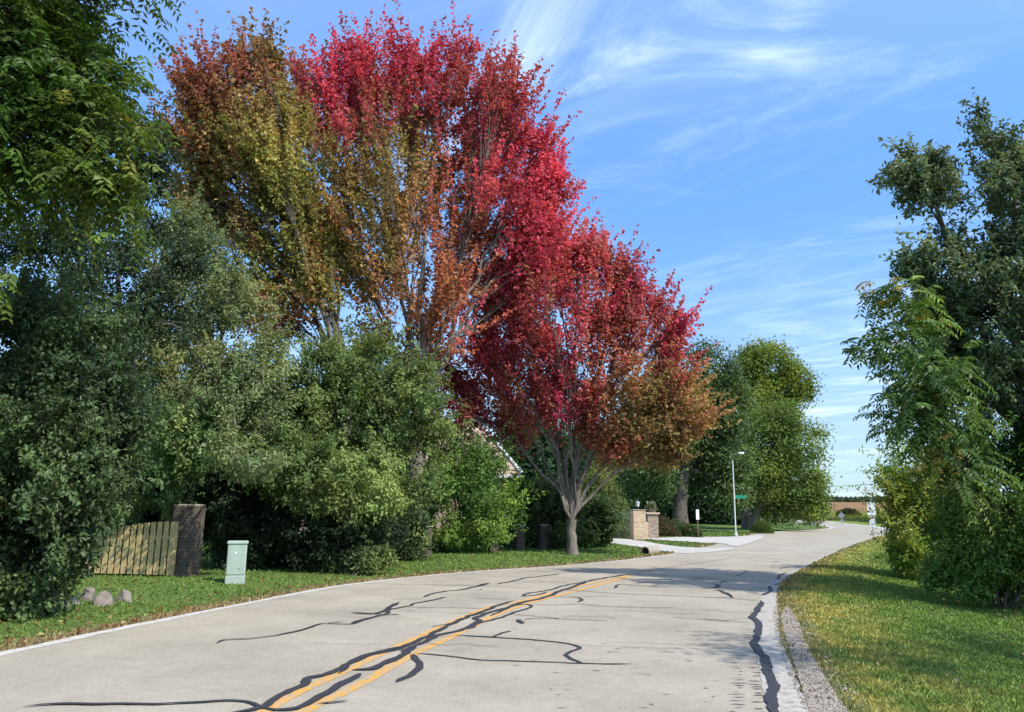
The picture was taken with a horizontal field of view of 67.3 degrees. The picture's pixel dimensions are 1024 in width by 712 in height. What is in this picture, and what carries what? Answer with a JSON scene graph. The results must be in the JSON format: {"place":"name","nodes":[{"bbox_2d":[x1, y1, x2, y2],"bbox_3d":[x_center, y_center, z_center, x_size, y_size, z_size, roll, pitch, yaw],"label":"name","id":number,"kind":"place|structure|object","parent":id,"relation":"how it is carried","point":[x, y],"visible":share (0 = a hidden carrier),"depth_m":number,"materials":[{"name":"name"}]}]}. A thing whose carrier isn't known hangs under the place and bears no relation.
{"place":"outdoors","nodes":[
{"label":"outdoors","id":0,"kind":"place"},
{"bbox_2d":[0,520,887,711],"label":"road","id":1,"kind":"structure","parent":0,"point":[186,658],"depth_m":9.30,"materials":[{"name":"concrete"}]},
{"bbox_2d":[0,555,661,655],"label":"white edge line","id":2,"kind":"object","parent":1,"relation":"on","point":[6,652],"visible":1,"depth_m":11.70,"materials":[{"name":"paint"}]},
{"bbox_2d":[27,558,785,711],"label":"crack sealant","id":3,"kind":"object","parent":1,"relation":"on","point":[770,696],"visible":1,"depth_m":8.95,"materials":[{"name":"black asphalt"}]},
{"bbox_2d":[255,575,629,711],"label":"yellow centre line","id":4,"kind":"object","parent":1,"relation":"on","point":[282,700],"visible":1,"depth_m":8.21,"materials":[{"name":"paint"}]},
{"bbox_2d":[296,576,631,711],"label":"yellow centre line","id":5,"kind":"object","parent":1,"relation":"on","point":[356,685],"visible":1,"depth_m":8.29,"materials":[{"name":"paint"}]},
{"bbox_2d":[558,624,763,711],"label":"pavement gouges","id":6,"kind":"object","parent":1,"relation":"on","point":[718,680],"visible":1,"depth_m":7.71,"materials":[{"name":"concrete"}]},
{"bbox_2d":[757,521,834,533],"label":"white edge line","id":7,"kind":"object","parent":1,"relation":"on","point":[805,530],"visible":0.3,"depth_m":83.10,"materials":[{"name":"paint"}]},
{"bbox_2d":[752,531,888,711],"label":"concrete road edge","id":8,"kind":"object","parent":1,"relation":"on","point":[789,699],"visible":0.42,"depth_m":9.03,"materials":[{"name":"grey concrete"}]},
{"bbox_2d":[828,521,888,530],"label":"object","id":9,"kind":"object","parent":1,"relation":"on","point":[882,528],"visible":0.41,"depth_m":117.32,"materials":[{"name":"paint"}]},
{"bbox_2d":[0,502,1023,710],"bbox_3d":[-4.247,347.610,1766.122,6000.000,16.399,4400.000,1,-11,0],"label":"ground","id":10,"kind":"structure","parent":0,"point":[842,505],"depth_m":17.16,"materials":[{"name":"green plant"}]},
{"bbox_2d":[0,345,141,506],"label":"woodland tree","id":11,"kind":"object","parent":10,"relation":"on","point":[3,477],"visible":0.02,"depth_m":29.64,"materials":[{"name":"green plant"}]},
{"bbox_2d":[67,597,80,604],"bbox_3d":[-7.216,4.079,12.657,0.256,0.230,0.320,-3,-12,16],"label":"boulder","id":12,"kind":"object","parent":10,"relation":"on","point":[76,601],"visible":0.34,"depth_m":12.63,"materials":[{"name":"grey stone"}]},
{"bbox_2d":[80,587,95,600],"bbox_3d":[-7.338,4.184,13.200,0.298,0.416,0.321,4,-12,-14],"label":"boulder","id":13,"kind":"object","parent":10,"relation":"on","point":[90,594],"visible":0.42,"depth_m":13.18,"materials":[{"name":"grey stone"}]},
{"bbox_2d":[0,0,194,323],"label":"walnut tree","id":14,"kind":"object","parent":10,"relation":"on","point":[55,87],"visible":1,"depth_m":10.74,"materials":[{"name":"green plant"}]},
{"bbox_2d":[0,244,204,621],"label":"bush","id":15,"kind":"object","parent":10,"relation":"on","point":[69,458],"visible":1,"depth_m":11.33,"materials":[{"name":"green plant"}]},
{"bbox_2d":[92,590,113,605],"bbox_3d":[-6.786,4.146,12.834,0.302,0.465,0.553,1,-11,-3],"label":"boulder","id":16,"kind":"object","parent":10,"relation":"on","point":[104,598],"visible":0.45,"depth_m":12.74,"materials":[{"name":"grey stone"}]},
{"bbox_2d":[0,82,236,571],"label":"hackberry tree","id":17,"kind":"object","parent":10,"relation":"on","point":[117,258],"visible":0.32,"depth_m":17.09,"materials":[{"name":"green plant"}]},
{"bbox_2d":[116,589,131,601],"bbox_3d":[-6.745,4.254,13.349,0.324,0.388,0.411,7,-13,-27],"label":"boulder","id":18,"kind":"object","parent":10,"relation":"on","point":[124,595],"visible":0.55,"depth_m":13.30,"materials":[{"name":"grey stone"}]},
{"bbox_2d":[78,522,178,575],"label":"wooden gate","id":19,"kind":"structure","parent":10,"relation":"on","point":[170,540],"depth_m":17.51,"materials":[{"name":"brown wood"}]},
{"bbox_2d":[103,388,185,541],"bbox_3d":[-17.174,4.846,33.359,9.381,8.984,8.389,-9,-15,41],"label":"woodland tree","id":20,"kind":"object","parent":10,"relation":"on","point":[148,517],"visible":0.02,"depth_m":31.92,"materials":[{"name":"green plant"}]},
{"bbox_2d":[107,383,249,565],"bbox_3d":[-8.155,2.887,17.923,3.399,4.546,3.094,-10,-16,43],"label":"bush","id":21,"kind":"object","parent":10,"relation":"on","point":[177,458],"visible":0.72,"depth_m":17.59,"materials":[{"name":"green plant"}]},
{"bbox_2d":[172,504,205,576],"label":"brick pillar","id":22,"kind":"structure","parent":10,"relation":"on","point":[190,518],"depth_m":17.62,"materials":[{"name":"brick"}]},
{"bbox_2d":[103,178,305,518],"bbox_3d":[-7.559,0.246,19.929,6.964,10.668,5.189,-5,-13,25],"label":"pear tree","id":23,"kind":"object","parent":10,"relation":"on","point":[233,373],"visible":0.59,"depth_m":19.65,"materials":[{"name":"green plant"}]},
{"bbox_2d":[224,541,248,583],"bbox_3d":[-5.958,4.500,16.629,0.430,0.985,0.370,4,-12,-16],"label":"utility pedestal","id":24,"kind":"object","parent":10,"relation":"on","point":[236,562],"visible":0.91,"depth_m":16.49,"materials":[{"name":"green paint"}]},
{"bbox_2d":[178,379,300,537],"bbox_3d":[-12.373,4.738,35.522,9.046,8.381,8.836,-3,-12,20],"label":"woodland tree","id":25,"kind":"object","parent":10,"relation":"on","point":[262,494],"depth_m":33.53,"materials":[{"name":"green plant"}]},
{"bbox_2d":[141,6,351,451],"bbox_3d":[-9.628,-2.880,27.254,8.069,19.570,6.047,-3,-12,18],"label":"maple tree","id":26,"kind":"object","parent":10,"relation":"on","point":[255,144],"visible":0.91,"depth_m":27.05,"materials":[{"name":"brown plant"}]},
{"bbox_2d":[145,415,412,570],"bbox_3d":[-6.081,3.591,20.656,6.906,4.347,3.862,1,-11,0],"label":"bush","id":27,"kind":"object","parent":10,"relation":"on","point":[280,532],"visible":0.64,"depth_m":19.75,"materials":[{"name":"green plant"}]},
{"bbox_2d":[271,537,400,574],"bbox_3d":[-4.461,5.163,19.764,3.208,1.060,1.424,-2,-12,15],"label":"bush","id":28,"kind":"object","parent":10,"relation":"on","point":[369,560],"visible":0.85,"depth_m":19.41,"materials":[{"name":"green plant"}]},
{"bbox_2d":[268,402,429,536],"bbox_3d":[-6.976,4.775,33.960,8.778,8.447,8.508,1,-11,0],"label":"woodland tree","id":29,"kind":"object","parent":10,"relation":"on","point":[309,519],"depth_m":31.51,"materials":[{"name":"green plant"}]},
{"bbox_2d":[225,305,475,558],"bbox_3d":[-5.457,2.154,22.071,7.563,7.760,7.371,-10,-16,44],"label":"bush","id":30,"kind":"object","parent":10,"relation":"on","point":[385,425],"visible":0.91,"depth_m":21.38,"materials":[{"name":"green plant"}]},
{"bbox_2d":[299,425,522,534],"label":"house","id":31,"kind":"structure","parent":10,"relation":"on","point":[512,466],"depth_m":41.01,"materials":[{"name":"brick"}]},
{"bbox_2d":[390,468,439,560],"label":"bush","id":32,"kind":"object","parent":10,"relation":"on","point":[416,552],"visible":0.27,"depth_m":23.64,"materials":[{"name":"green plant"}]},
{"bbox_2d":[422,526,433,555],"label":"brick pillar","id":33,"kind":"structure","parent":10,"relation":"on","point":[430,531],"depth_m":26.16,"materials":[{"name":"brick"}]},
{"bbox_2d":[279,0,598,520],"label":"maple tree","id":34,"kind":"object","parent":10,"relation":"on","point":[356,116],"visible":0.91,"depth_m":28.98,"materials":[{"name":"red plant"}]},
{"bbox_2d":[394,398,548,553],"bbox_3d":[-2.155,4.895,29.225,7.114,7.403,5.158,1,-11,0],"label":"bush","id":35,"kind":"object","parent":10,"relation":"on","point":[469,485],"visible":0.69,"depth_m":28.31,"materials":[{"name":"green plant"}]},
{"bbox_2d":[486,536,498,551],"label":"brick pillar","id":36,"kind":"structure","parent":10,"relation":"on","point":[495,547],"depth_m":29.29,"materials":[{"name":"brick"}]},
{"bbox_2d":[0,547,1023,694],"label":"fallen leaves","id":37,"kind":"object","parent":10,"relation":"on","point":[159,609],"visible":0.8,"depth_m":12.30,"materials":[{"name":"brown plant"}]},
{"bbox_2d":[512,524,524,549],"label":"brick pillar","id":38,"kind":"structure","parent":10,"relation":"on","point":[518,541],"depth_m":30.72,"materials":[{"name":"brick"}]},
{"bbox_2d":[536,524,548,548],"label":"brick pillar","id":39,"kind":"structure","parent":10,"relation":"on","point":[542,534],"depth_m":32.00,"materials":[{"name":"brick"}]},
{"bbox_2d":[498,468,592,548],"bbox_3d":[1.198,6.558,33.142,4.380,3.601,4.130,1,-11,0],"label":"bush","id":40,"kind":"object","parent":10,"relation":"on","point":[546,504],"visible":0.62,"depth_m":32.31,"materials":[{"name":"green plant"}]},
{"bbox_2d":[499,406,594,521],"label":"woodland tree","id":41,"kind":"object","parent":10,"relation":"on","point":[537,458],"visible":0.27,"depth_m":68.00,"materials":[{"name":"green plant"}]},
{"bbox_2d":[398,206,741,554],"bbox_3d":[2.089,0.480,29.987,13.662,14.444,7.504,1,-11,0],"label":"maple tree","id":42,"kind":"object","parent":10,"relation":"on","point":[667,397],"visible":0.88,"depth_m":29.48,"materials":[{"name":"red plant"}]},
{"bbox_2d":[553,485,631,547],"bbox_3d":[2.999,7.320,34.845,3.674,2.855,5.527,6,-13,-25],"label":"bush","id":43,"kind":"object","parent":10,"relation":"on","point":[601,524],"visible":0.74,"depth_m":33.24,"materials":[{"name":"green plant"}]},
{"bbox_2d":[578,454,631,531],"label":"juniper bush","id":44,"kind":"object","parent":10,"relation":"on","point":[610,488],"visible":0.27,"depth_m":40.85,"materials":[{"name":"green plant"}]},
{"bbox_2d":[562,421,647,523],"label":"woodland tree","id":45,"kind":"object","parent":10,"relation":"on","point":[623,477],"visible":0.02,"depth_m":84.69,"materials":[{"name":"green plant"}]},
{"bbox_2d":[612,510,630,537],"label":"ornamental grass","id":46,"kind":"object","parent":10,"relation":"on","point":[623,530],"depth_m":45.54,"materials":[{"name":"green plant"}]},
{"bbox_2d":[629,509,647,539],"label":"entrance pillar","id":47,"kind":"structure","parent":10,"relation":"on","point":[638,526],"depth_m":43.69,"materials":[{"name":"beige stone"}]},
{"bbox_2d":[615,411,673,519],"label":"woodland tree","id":48,"kind":"object","parent":10,"relation":"on","point":[659,507],"visible":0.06,"depth_m":90.98,"materials":[{"name":"green plant"}]},
{"bbox_2d":[641,546,660,553],"bbox_3d":[5.657,7.941,31.359,0.380,0.380,1.250,-6,-13,31],"label":"culvert pipe","id":49,"kind":"object","parent":10,"relation":"on","point":[650,549],"visible":0.69,"depth_m":31.17,"materials":[{"name":"concrete"}]},
{"bbox_2d":[646,512,659,537],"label":"entrance pillar","id":50,"kind":"structure","parent":10,"relation":"on","point":[652,521],"depth_m":46.10,"materials":[{"name":"stone"}]},
{"bbox_2d":[644,501,657,512],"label":"planter","id":51,"kind":"object","parent":50,"relation":"on","point":[650,506],"visible":0.99,"depth_m":46.44,"materials":[{"name":"ceramic"}]},
{"bbox_2d":[658,515,674,532],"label":"flower bed shrub","id":52,"kind":"object","parent":10,"relation":"on","point":[665,523],"visible":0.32,"depth_m":51.65,"materials":[{"name":"green plant"}]},
{"bbox_2d":[658,526,681,536],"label":"flower bed shrub","id":53,"kind":"object","parent":10,"relation":"on","point":[664,531],"visible":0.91,"depth_m":50.06,"materials":[{"name":"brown plant"}]},
{"bbox_2d":[662,519,681,527],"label":"flower bed shrub","id":54,"kind":"object","parent":10,"relation":"on","point":[675,522],"visible":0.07,"depth_m":52.64,"materials":[{"name":"green plant"}]},
{"bbox_2d":[673,522,690,535],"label":"flower bed shrub","id":55,"kind":"object","parent":10,"relation":"on","point":[682,526],"visible":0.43,"depth_m":51.09,"materials":[{"name":"green plant"}]},
{"bbox_2d":[659,477,715,523],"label":"woodland tree","id":56,"kind":"object","parent":10,"relation":"on","point":[670,514],"visible":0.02,"depth_m":100.52,"materials":[{"name":"green plant"}]},
{"bbox_2d":[609,334,767,525],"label":"oak tree","id":57,"kind":"object","parent":10,"relation":"on","point":[718,451],"visible":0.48,"depth_m":64.58,"materials":[{"name":"green plant"}]},
{"bbox_2d":[681,524,703,536],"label":"flower bed shrub","id":58,"kind":"object","parent":10,"relation":"on","point":[691,529],"visible":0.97,"depth_m":50.48,"materials":[{"name":"green plant"}]},
{"bbox_2d":[696,510,698,536],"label":"marker sign","id":59,"kind":"object","parent":10,"relation":"on","point":[697,515],"visible":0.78,"depth_m":50.41,"materials":[{"name":"white metal"}]},
{"bbox_2d":[648,535,763,545],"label":"driveway apron","id":60,"kind":"object","parent":10,"relation":"on","point":[736,540],"visible":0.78,"depth_m":46.42,"materials":[{"name":"concrete"}]},
{"bbox_2d":[687,478,761,525],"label":"woodland tree","id":61,"kind":"object","parent":10,"relation":"on","point":[709,514],"visible":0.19,"depth_m":96.39,"materials":[{"name":"green plant"}]},
{"bbox_2d":[732,452,743,535],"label":"street lamp","id":62,"kind":"object","parent":10,"relation":"on","point":[741,453],"visible":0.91,"depth_m":57.10,"materials":[{"name":"grey metal"}]},
{"bbox_2d":[735,495,745,498],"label":"street name sign","id":63,"kind":"object","parent":62,"relation":"attached to","point":[740,496],"visible":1,"depth_m":56.98,"materials":[{"name":"metal"}]},
{"bbox_2d":[750,519,774,533],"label":"boxwood shrub","id":64,"kind":"object","parent":10,"relation":"on","point":[758,527],"visible":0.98,"depth_m":64.16,"materials":[{"name":"green plant"}]},
{"bbox_2d":[713,334,826,527],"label":"walnut tree","id":65,"kind":"object","parent":10,"relation":"on","point":[787,376],"visible":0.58,"depth_m":82.06,"materials":[{"name":"green plant"}]},
{"bbox_2d":[732,394,842,530],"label":"broadleaf tree","id":66,"kind":"object","parent":10,"relation":"on","point":[782,491],"visible":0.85,"depth_m":73.27,"materials":[{"name":"green plant"}]},
{"bbox_2d":[786,503,833,527],"bbox_3d":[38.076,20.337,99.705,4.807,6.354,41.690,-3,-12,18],"label":"snag bush","id":67,"kind":"object","parent":10,"relation":"on","point":[810,523],"visible":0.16,"depth_m":81.91,"materials":[{"name":"green plant"}]},
{"bbox_2d":[781,607,847,711],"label":"gravel shoulder","id":68,"kind":"object","parent":10,"relation":"on","point":[815,692],"visible":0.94,"depth_m":7.83},
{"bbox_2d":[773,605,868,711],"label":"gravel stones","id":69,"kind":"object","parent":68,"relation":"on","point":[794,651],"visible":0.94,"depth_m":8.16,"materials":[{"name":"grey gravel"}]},
{"bbox_2d":[760,516,918,524],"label":"verge scrub","id":70,"kind":"object","parent":10,"relation":"on","point":[852,519],"visible":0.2,"depth_m":181.94,"materials":[{"name":"green plant"}]},
{"bbox_2d":[838,512,844,521],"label":"warning sign","id":71,"kind":"object","parent":10,"relation":"on","point":[841,515],"visible":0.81,"depth_m":113.61,"materials":[{"name":"metal"}]},
{"bbox_2d":[803,495,887,501],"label":"treeline","id":72,"kind":"object","parent":10,"relation":"on","point":[847,499],"visible":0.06,"depth_m":482.26,"materials":[{"name":"green plant"}]},
{"bbox_2d":[835,507,861,516],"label":"field shrub","id":73,"kind":"object","parent":10,"relation":"on","point":[845,511],"visible":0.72,"depth_m":229.14,"materials":[{"name":"green plant"}]},
{"bbox_2d":[867,498,875,537],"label":"route sign","id":74,"kind":"object","parent":10,"relation":"on","point":[872,522],"visible":0.77,"depth_m":54.40,"materials":[{"name":"metal"}]},
{"bbox_2d":[760,507,1016,526],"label":"roadside weeds","id":75,"kind":"object","parent":10,"relation":"on","point":[857,515],"visible":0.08,"depth_m":216.47,"materials":[{"name":"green plant"}]},
{"bbox_2d":[839,420,1012,580],"bbox_3d":[12.648,4.279,23.159,4.955,5.178,3.679,1,-11,0],"label":"bush","id":76,"kind":"object","parent":10,"relation":"on","point":[903,504],"visible":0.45,"depth_m":22.75,"materials":[{"name":"green plant"}]},
{"bbox_2d":[840,275,1022,604],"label":"sumac tree","id":77,"kind":"object","parent":10,"relation":"on","point":[923,414],"visible":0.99,"depth_m":16.00,"materials":[{"name":"green plant"}]},
{"bbox_2d":[865,87,1023,480],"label":"oak tree","id":78,"kind":"object","parent":10,"relation":"on","point":[996,286],"visible":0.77,"depth_m":17.65,"materials":[{"name":"green plant"}]},
{"bbox_2d":[914,393,1023,608],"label":"bush","id":79,"kind":"object","parent":10,"relation":"on","point":[967,563],"visible":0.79,"depth_m":16.67,"materials":[{"name":"green plant"}]},
{"bbox_2d":[0,0,1023,497],"label":"sky","id":80,"kind":"structure","parent":0,"point":[741,143],"materials":[{"name":"blue"}]},
{"bbox_2d":[611,537,733,552],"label":"driveway","id":81,"kind":"structure","parent":0,"point":[675,549],"depth_m":36.13,"materials":[{"name":"concrete"}]},
{"bbox_2d":[776,536,1023,711],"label":"verge grass","id":82,"kind":"structure","parent":0,"point":[903,688],"depth_m":10.93,"materials":[{"name":"green plant"}]}
]}

